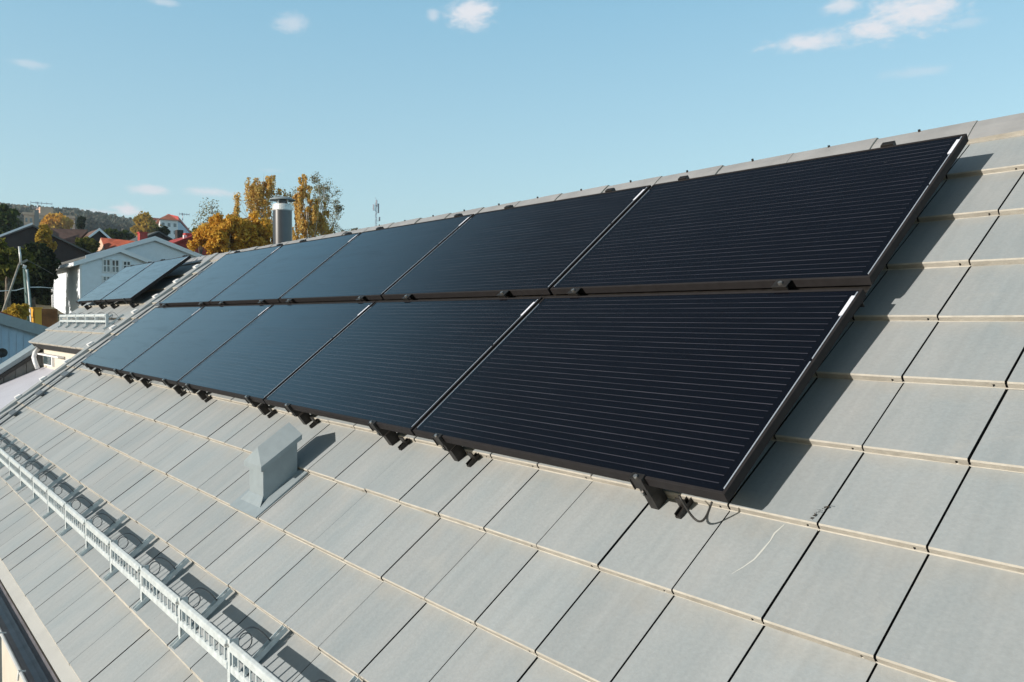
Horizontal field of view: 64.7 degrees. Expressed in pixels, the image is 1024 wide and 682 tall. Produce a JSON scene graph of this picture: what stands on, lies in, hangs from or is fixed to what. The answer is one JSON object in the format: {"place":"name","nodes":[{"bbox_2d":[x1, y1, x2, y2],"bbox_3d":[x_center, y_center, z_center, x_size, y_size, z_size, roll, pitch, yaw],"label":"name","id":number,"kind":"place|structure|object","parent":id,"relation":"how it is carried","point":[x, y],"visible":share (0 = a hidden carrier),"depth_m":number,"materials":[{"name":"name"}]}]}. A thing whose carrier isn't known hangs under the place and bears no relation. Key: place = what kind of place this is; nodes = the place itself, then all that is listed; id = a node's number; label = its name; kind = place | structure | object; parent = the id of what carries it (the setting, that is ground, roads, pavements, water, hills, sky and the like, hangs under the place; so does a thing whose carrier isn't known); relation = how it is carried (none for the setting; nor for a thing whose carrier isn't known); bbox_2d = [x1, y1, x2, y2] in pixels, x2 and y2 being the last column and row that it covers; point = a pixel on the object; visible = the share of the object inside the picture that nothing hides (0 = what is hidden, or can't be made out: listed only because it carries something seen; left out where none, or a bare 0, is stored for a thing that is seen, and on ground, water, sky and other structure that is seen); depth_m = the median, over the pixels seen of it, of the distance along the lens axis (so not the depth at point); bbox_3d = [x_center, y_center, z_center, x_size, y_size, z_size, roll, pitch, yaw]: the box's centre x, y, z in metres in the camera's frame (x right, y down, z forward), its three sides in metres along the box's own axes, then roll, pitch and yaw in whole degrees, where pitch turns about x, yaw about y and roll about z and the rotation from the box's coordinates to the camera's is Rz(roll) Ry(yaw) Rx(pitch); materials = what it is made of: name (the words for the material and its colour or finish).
{"place":"outdoors","nodes":[
{"label":"outdoors","id":0,"kind":"place"},
{"bbox_2d":[36,304,65,326],"bbox_3d":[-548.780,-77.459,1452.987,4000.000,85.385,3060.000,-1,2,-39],"label":"ground","id":1,"kind":"structure","parent":0,"point":[47,307],"depth_m":55.81,"materials":[{"name":"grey plant"}]},
{"bbox_2d":[0,203,20,234],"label":"dark conifer","id":2,"kind":"object","parent":1,"relation":"on","point":[8,217],"visible":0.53,"depth_m":94.51,"materials":[{"name":"green plant"}]},
{"bbox_2d":[1,264,19,311],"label":"leaning pole","id":3,"kind":"object","parent":1,"relation":"on","point":[10,289],"visible":0.74,"depth_m":31.71,"materials":[{"name":"grey metal"}]},
{"bbox_2d":[0,281,31,310],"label":"dark tree","id":4,"kind":"object","parent":1,"relation":"on","point":[17,296],"visible":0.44,"depth_m":43.70,"materials":[{"name":"green plant"}]},
{"bbox_2d":[2,303,29,319],"bbox_3d":[-18.362,-0.574,29.969,0.756,1.679,1.553,-1,2,-43],"label":"yellow shrub","id":5,"kind":"object","parent":1,"relation":"on","point":[19,311],"visible":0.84,"depth_m":29.53,"materials":[{"name":"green plant"}]},
{"bbox_2d":[0,237,35,309],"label":"olive tree","id":6,"kind":"object","parent":1,"relation":"on","point":[9,259],"visible":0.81,"depth_m":40.91,"materials":[{"name":"green plant"}]},
{"bbox_2d":[15,218,22,228],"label":"dark tree","id":7,"kind":"object","parent":1,"relation":"on","point":[19,222],"visible":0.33,"depth_m":164.09,"materials":[{"name":"green plant"}]},
{"bbox_2d":[0,313,47,363],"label":"blue grey shed","id":8,"kind":"structure","parent":1,"relation":"on","point":[17,335],"depth_m":20.11,"materials":[{"name":"blue wood"}]},
{"bbox_2d":[0,348,7,357],"bbox_3d":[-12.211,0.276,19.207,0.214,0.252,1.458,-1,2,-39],"label":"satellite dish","id":9,"kind":"object","parent":8,"relation":"attached to","point":[3,352],"visible":1,"depth_m":18.69,"materials":[{"name":"black metal"}]},
{"bbox_2d":[19,259,31,321],"bbox_3d":[-19.389,-1.852,32.321,0.510,2.870,0.462,-1,2,-39],"label":"utility pole","id":10,"kind":"object","parent":1,"relation":"on","point":[27,291],"visible":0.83,"depth_m":32.30,"materials":[{"name":"grey metal"}]},
{"bbox_2d":[18,246,21,264],"bbox_3d":[-19.604,-3.401,32.234,0.138,0.746,0.090,-1,2,-39],"label":"thin pole","id":11,"kind":"object","parent":10,"relation":"attached to","point":[20,257],"visible":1,"depth_m":32.21,"materials":[{"name":"white metal"}]},
{"bbox_2d":[0,287,49,291],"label":"overhead cable","id":12,"kind":"object","parent":10,"relation":"attached to","point":[23,288],"visible":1,"depth_m":32.31,"materials":[{"name":"grey metal"}]},
{"bbox_2d":[0,241,61,306],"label":"dark tree","id":13,"kind":"object","parent":1,"relation":"on","point":[44,256],"visible":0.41,"depth_m":49.90,"materials":[{"name":"green plant"}]},
{"bbox_2d":[30,307,42,324],"bbox_3d":[-17.838,0.250,30.356,0.301,3.016,0.800,-1,2,-39],"label":"yellow cabinet","id":14,"kind":"object","parent":1,"relation":"on","point":[36,315],"visible":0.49,"depth_m":30.08,"materials":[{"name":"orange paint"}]},
{"bbox_2d":[23,207,52,227],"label":"apartment block","id":15,"kind":"structure","parent":1,"relation":"on","point":[36,217],"depth_m":288.13,"materials":[{"name":"beige concrete"}]},
{"bbox_2d":[30,201,49,209],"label":"roof aerial","id":16,"kind":"object","parent":15,"relation":"attached to","point":[37,208],"visible":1,"depth_m":290.35,"materials":[{"name":"silver metal"}]},
{"bbox_2d":[35,289,53,304],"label":"dark tree","id":17,"kind":"object","parent":1,"relation":"on","point":[43,301],"visible":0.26,"depth_m":56.92,"materials":[{"name":"green plant"}]},
{"bbox_2d":[0,222,91,261],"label":"dark house","id":18,"kind":"structure","parent":1,"relation":"on","point":[65,250],"depth_m":70.80,"materials":[{"name":"black"}]},
{"bbox_2d":[34,224,57,251],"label":"yellow tree","id":19,"kind":"object","parent":1,"relation":"on","point":[43,233],"visible":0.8,"depth_m":64.12,"materials":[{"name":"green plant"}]},
{"bbox_2d":[42,309,57,326],"bbox_3d":[-17.918,0.247,31.197,0.705,2.976,0.100,-1,2,-39],"label":"rusty fence","id":20,"kind":"object","parent":1,"relation":"on","point":[49,320],"visible":0.3,"depth_m":31.19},
{"bbox_2d":[39,212,74,228],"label":"orange tree","id":21,"kind":"object","parent":1,"relation":"on","point":[57,221],"visible":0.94,"depth_m":220.25,"materials":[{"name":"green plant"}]},
{"bbox_2d":[0,202,134,239],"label":"wooded hill","id":22,"kind":"structure","parent":1,"relation":"on","point":[95,220],"depth_m":407.73,"materials":[{"name":"green plant"}]},
{"bbox_2d":[65,215,74,228],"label":"apartment block","id":23,"kind":"structure","parent":1,"relation":"on","point":[72,218],"depth_m":313.66,"materials":[{"name":"beige concrete"}]},
{"bbox_2d":[50,228,111,252],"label":"brown roofed house","id":24,"kind":"structure","parent":1,"relation":"on","point":[70,235],"depth_m":84.38,"materials":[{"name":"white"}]},
{"bbox_2d":[76,215,85,228],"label":"dark conifer","id":25,"kind":"object","parent":1,"relation":"on","point":[81,220],"visible":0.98,"depth_m":135.70,"materials":[{"name":"green plant"}]},
{"bbox_2d":[73,236,99,252],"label":"olive tree","id":26,"kind":"object","parent":1,"relation":"on","point":[87,243],"visible":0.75,"depth_m":74.68,"materials":[{"name":"green plant"}]},
{"bbox_2d":[103,228,135,239],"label":"green tree","id":27,"kind":"object","parent":1,"relation":"on","point":[123,234],"visible":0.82,"depth_m":129.50,"materials":[{"name":"green plant"}]},
{"bbox_2d":[96,232,147,251],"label":"red roofed house","id":28,"kind":"structure","parent":1,"relation":"on","point":[107,243],"depth_m":76.64,"materials":[{"name":"tile"}]},
{"bbox_2d":[51,236,203,314],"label":"white house","id":29,"kind":"structure","parent":1,"relation":"on","point":[78,279],"depth_m":51.99,"materials":[{"name":"white paint"}]},
{"bbox_2d":[102,276,110,282],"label":"window","id":30,"kind":"structure","parent":29,"relation":"in","point":[104,278],"depth_m":50.63,"materials":[{"name":"white paint"}]},
{"bbox_2d":[102,259,111,272],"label":"window","id":31,"kind":"structure","parent":29,"relation":"in","point":[106,263],"depth_m":50.67,"materials":[{"name":"white glass"}]},
{"bbox_2d":[111,259,119,272],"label":"window","id":32,"kind":"structure","parent":29,"relation":"in","point":[115,264],"depth_m":51.00,"materials":[{"name":"white glass"}]},
{"bbox_2d":[122,261,131,267],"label":"window","id":33,"kind":"structure","parent":29,"relation":"in","point":[125,263],"depth_m":51.40,"materials":[{"name":"white glass"}]},
{"bbox_2d":[130,211,161,236],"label":"yellow tree","id":34,"kind":"object","parent":1,"relation":"on","point":[145,222],"visible":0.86,"depth_m":216.23,"materials":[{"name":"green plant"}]},
{"bbox_2d":[130,230,182,240],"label":"dark house","id":35,"kind":"structure","parent":1,"relation":"on","point":[178,234],"depth_m":88.64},
{"bbox_2d":[155,226,169,235],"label":"dark tree","id":36,"kind":"object","parent":1,"relation":"on","point":[164,230],"visible":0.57,"depth_m":96.31,"materials":[{"name":"green plant"}]},
{"bbox_2d":[156,214,190,238],"bbox_3d":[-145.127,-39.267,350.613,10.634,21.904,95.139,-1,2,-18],"label":"house","id":37,"kind":"structure","parent":1,"relation":"on","point":[172,223],"depth_m":309.12,"materials":[{"name":"white paint"}]},
{"bbox_2d":[169,233,222,255],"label":"red outhouse","id":38,"kind":"structure","parent":1,"relation":"on","point":[183,240],"depth_m":63.88,"materials":[{"name":"paint"}]},
{"bbox_2d":[190,228,204,253],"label":"olive tree","id":39,"kind":"object","parent":1,"relation":"on","point":[199,249],"visible":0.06,"depth_m":62.10,"materials":[{"name":"green plant"}]},
{"bbox_2d":[188,197,223,228],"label":"bare tree","id":40,"kind":"object","parent":1,"relation":"on","point":[210,207],"visible":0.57,"depth_m":70.24,"materials":[{"name":"brown plant"}]},
{"bbox_2d":[186,211,272,254],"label":"golden tree","id":41,"kind":"object","parent":1,"relation":"on","point":[217,233],"visible":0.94,"depth_m":45.04,"materials":[{"name":"yellow plant"}]},
{"bbox_2d":[230,175,286,242],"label":"birch tree","id":42,"kind":"object","parent":1,"relation":"on","point":[257,194],"visible":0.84,"depth_m":54.60,"materials":[{"name":"yellow plant"}]},
{"bbox_2d":[292,174,334,240],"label":"birch tree","id":43,"kind":"object","parent":1,"relation":"on","point":[308,225],"visible":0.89,"depth_m":54.65,"materials":[{"name":"yellow plant"}]},
{"bbox_2d":[286,171,349,236],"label":"birch tree","id":44,"kind":"object","parent":1,"relation":"on","point":[326,196],"visible":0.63,"depth_m":61.17,"materials":[{"name":"green plant"}]},
{"bbox_2d":[373,198,379,225],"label":"radio mast","id":45,"kind":"object","parent":1,"relation":"on","point":[375,210],"visible":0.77,"depth_m":341.74,"materials":[{"name":"silver metal"}]},
{"bbox_2d":[0,113,1023,681],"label":"roof","id":46,"kind":"structure","parent":1,"relation":"on","point":[366,553],"depth_m":2.85,"materials":[{"name":"tile"}]},
{"bbox_2d":[43,356,54,366],"bbox_3d":[-7.468,0.304,13.024,0.045,0.185,0.730,-1,2,-39],"label":"window","id":47,"kind":"structure","parent":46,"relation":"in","point":[49,361],"depth_m":12.90,"materials":[{"name":"white paint"}]},
{"bbox_2d":[57,312,123,329],"bbox_3d":[-6.317,-0.305,12.034,0.265,0.242,3.032,-1,2,-39],"label":"snow guard","id":48,"kind":"object","parent":46,"relation":"on","point":[90,316],"visible":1,"depth_m":11.72,"materials":[{"name":"grey metal"}]},
{"bbox_2d":[78,265,131,309],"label":"mounting rail","id":49,"kind":"object","parent":46,"relation":"on","point":[87,307],"visible":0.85,"depth_m":13.24,"materials":[{"name":"grey metal"}]},
{"bbox_2d":[76,262,153,302],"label":"photovoltaic module","id":50,"kind":"object","parent":49,"relation":"attached to","point":[110,284],"visible":0.89,"depth_m":13.00,"materials":[{"name":"black"}]},
{"bbox_2d":[0,262,211,424],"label":"trim","id":51,"kind":"structure","parent":46,"relation":"on","point":[39,393],"depth_m":9.58,"materials":[{"name":"grey metal"}]},
{"bbox_2d":[92,262,148,308],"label":"mounting rail","id":52,"kind":"object","parent":46,"relation":"on","point":[101,306],"visible":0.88,"depth_m":12.47,"materials":[{"name":"grey metal"}]},
{"bbox_2d":[103,259,164,308],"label":"mounting rail","id":53,"kind":"object","parent":46,"relation":"on","point":[113,305],"visible":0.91,"depth_m":11.94,"materials":[{"name":"grey metal"}]},
{"bbox_2d":[122,255,190,307],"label":"mounting rail","id":54,"kind":"object","parent":46,"relation":"on","point":[132,304],"visible":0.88,"depth_m":11.18,"materials":[{"name":"grey metal"}]},
{"bbox_2d":[100,255,190,301],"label":"photovoltaic module","id":55,"kind":"object","parent":54,"relation":"on","point":[139,283],"visible":1,"depth_m":11.58,"materials":[{"name":"black"}]},
{"bbox_2d":[84,250,239,375],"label":"mounting rail","id":56,"kind":"object","parent":46,"relation":"attached to","point":[96,370],"visible":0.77,"depth_m":8.73,"materials":[{"name":"grey metal"}]},
{"bbox_2d":[0,432,361,681],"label":"snow guard","id":57,"kind":"object","parent":46,"relation":"on","point":[236,652],"visible":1,"depth_m":3.90,"materials":[{"name":"grey metal"}]},
{"bbox_2d":[113,243,282,383],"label":"mounting rail","id":58,"kind":"object","parent":46,"relation":"attached to","point":[129,379],"visible":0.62,"depth_m":7.77,"materials":[{"name":"grey metal"}]},
{"bbox_2d":[81,306,203,372],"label":"photovoltaic module","id":59,"kind":"object","parent":58,"relation":"on","point":[134,341],"visible":0.9,"depth_m":8.39,"materials":[{"name":"black"}]},
{"bbox_2d":[130,239,306,387],"bbox_3d":[-2.712,-0.311,7.767,0.146,0.198,2.138,2,41,51],"label":"mounting rail","id":60,"kind":"object","parent":46,"relation":"attached to","point":[144,381],"visible":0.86,"depth_m":7.32,"materials":[{"name":"grey metal"}]},
{"bbox_2d":[162,232,351,396],"bbox_3d":[-2.098,-0.287,7.016,0.146,0.198,2.138,2,41,51],"label":"mounting rail","id":61,"kind":"object","parent":46,"relation":"attached to","point":[178,389],"visible":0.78,"depth_m":6.57,"materials":[{"name":"grey metal"}]},
{"bbox_2d":[121,304,273,384],"bbox_3d":[-2.822,-0.002,7.169,1.675,0.036,1.001,2,41,51],"label":"photovoltaic module","id":62,"kind":"object","parent":61,"relation":"attached to","point":[180,352],"visible":0.88,"depth_m":7.06,"materials":[{"name":"black glass"}]},
{"bbox_2d":[230,423,307,518],"bbox_3d":[-1.285,0.660,4.264,0.285,0.446,0.355,-1,2,-39],"label":"roof vent","id":63,"kind":"object","parent":46,"relation":"on","point":[275,473],"visible":0.98,"depth_m":4.21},
{"bbox_2d":[269,196,295,243],"bbox_3d":[-3.119,-0.913,11.012,0.352,2.106,0.352,-1,2,-39],"label":"chimney flue","id":64,"kind":"object","parent":46,"relation":"on","point":[282,208],"visible":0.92,"depth_m":10.89,"materials":[{"name":"metal"}]},
{"bbox_2d":[185,227,383,402],"bbox_3d":[-1.731,-0.273,6.568,0.146,0.198,2.138,2,41,51],"label":"mounting rail","id":65,"kind":"object","parent":46,"relation":"attached to","point":[202,395],"visible":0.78,"depth_m":6.12,"materials":[{"name":"grey metal"}]},
{"bbox_2d":[244,213,462,417],"bbox_3d":[-0.984,-0.244,5.655,0.146,0.198,2.138,2,41,51],"label":"mounting rail","id":66,"kind":"object","parent":46,"relation":"attached to","point":[264,409],"visible":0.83,"depth_m":5.21,"materials":[{"name":"grey metal"}]},
{"bbox_2d":[177,301,374,403],"bbox_3d":[-1.748,0.039,5.858,1.675,0.036,1.001,2,41,51],"label":"photovoltaic module","id":67,"kind":"object","parent":66,"relation":"attached to","point":[265,354],"visible":0.86,"depth_m":5.73,"materials":[{"name":"black glass"}]},
{"bbox_2d":[284,205,513,427],"bbox_3d":[-0.597,-0.229,5.183,0.146,0.198,2.138,2,41,51],"label":"mounting rail","id":68,"kind":"object","parent":46,"relation":"attached to","point":[305,418],"visible":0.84,"depth_m":4.74,"materials":[{"name":"grey metal"}]},
{"bbox_2d":[368,188,615,450],"bbox_3d":[0.023,-0.205,4.425,0.146,0.198,2.138,2,41,51],"label":"mounting rail","id":69,"kind":"object","parent":46,"relation":"attached to","point":[391,438],"visible":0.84,"depth_m":3.97,"materials":[{"name":"grey metal"}]},
{"bbox_2d":[264,297,542,435],"bbox_3d":[-0.675,0.081,4.546,1.675,0.036,1.001,2,41,51],"label":"photovoltaic module","id":70,"kind":"object","parent":69,"relation":"attached to","point":[407,367],"visible":0.9,"depth_m":4.38,"materials":[{"name":"black glass"}]},
{"bbox_2d":[432,175,689,466],"bbox_3d":[0.378,-0.192,3.991,0.146,0.198,2.138,2,41,51],"label":"mounting rail","id":71,"kind":"object","parent":46,"relation":"attached to","point":[458,453],"visible":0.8,"depth_m":3.51,"materials":[{"name":"grey metal"}]},
{"bbox_2d":[629,141,895,518],"bbox_3d":[1.099,-0.164,3.109,0.146,0.198,2.138,2,41,51],"label":"mounting rail","id":72,"kind":"object","parent":46,"relation":"attached to","point":[656,497],"visible":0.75,"depth_m":2.62,"materials":[{"name":"grey metal"}]},
{"bbox_2d":[165,285,871,306],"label":"cross rail","id":73,"kind":"object","parent":72,"relation":"attached to","point":[866,288],"visible":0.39,"depth_m":3.80,"materials":[{"name":"black metal"}]},
{"bbox_2d":[159,245,282,305],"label":"photovoltaic module","id":74,"kind":"object","parent":73,"relation":"on","point":[214,280],"visible":0.93,"depth_m":8.89,"materials":[{"name":"black"}]},
{"bbox_2d":[209,232,361,304],"bbox_3d":[-2.180,-0.671,7.669,1.675,0.036,1.001,2,41,51],"label":"photovoltaic module","id":75,"kind":"object","parent":73,"relation":"on","point":[276,275],"visible":0.87,"depth_m":7.56,"materials":[{"name":"black glass"}]},
{"bbox_2d":[279,214,473,302],"bbox_3d":[-1.107,-0.629,6.358,1.675,0.036,1.001,2,41,51],"label":"photovoltaic module","id":76,"kind":"object","parent":73,"relation":"on","point":[377,264],"visible":0.91,"depth_m":6.23,"materials":[{"name":"black"}]},
{"bbox_2d":[382,185,650,298],"bbox_3d":[-0.034,-0.588,5.046,1.675,0.036,1.001,2,41,51],"label":"photovoltaic module","id":77,"kind":"object","parent":73,"relation":"on","point":[543,248],"visible":0.88,"depth_m":4.89,"materials":[{"name":"black glass"}]},
{"bbox_2d":[413,288,865,501],"bbox_3d":[0.398,0.122,3.235,1.675,0.036,1.001,2,41,51],"label":"photovoltaic module","id":78,"kind":"object","parent":72,"relation":"attached to","point":[697,394],"visible":1,"depth_m":3.01,"materials":[{"name":"black glass"}]},
{"bbox_2d":[678,495,712,521],"bbox_3d":[0.568,0.519,2.482,0.026,0.079,0.131,-1,2,-39],"label":"solar cable","id":79,"kind":"object","parent":78,"relation":"hanging from","point":[691,515],"visible":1,"depth_m":2.49,"materials":[{"name":"black rubber"}]},
{"bbox_2d":[550,133,968,293],"bbox_3d":[1.039,-0.546,3.735,1.675,0.036,1.001,2,41,51],"label":"photovoltaic module","id":80,"kind":"object","parent":72,"relation":"on","point":[846,219],"visible":1,"depth_m":3.53,"materials":[{"name":"black glass"}]},
{"bbox_2d":[0,0,1023,241],"label":"sky","id":81,"kind":"structure","parent":0,"point":[419,108],"materials":[{"name":"blue"}]}
]}

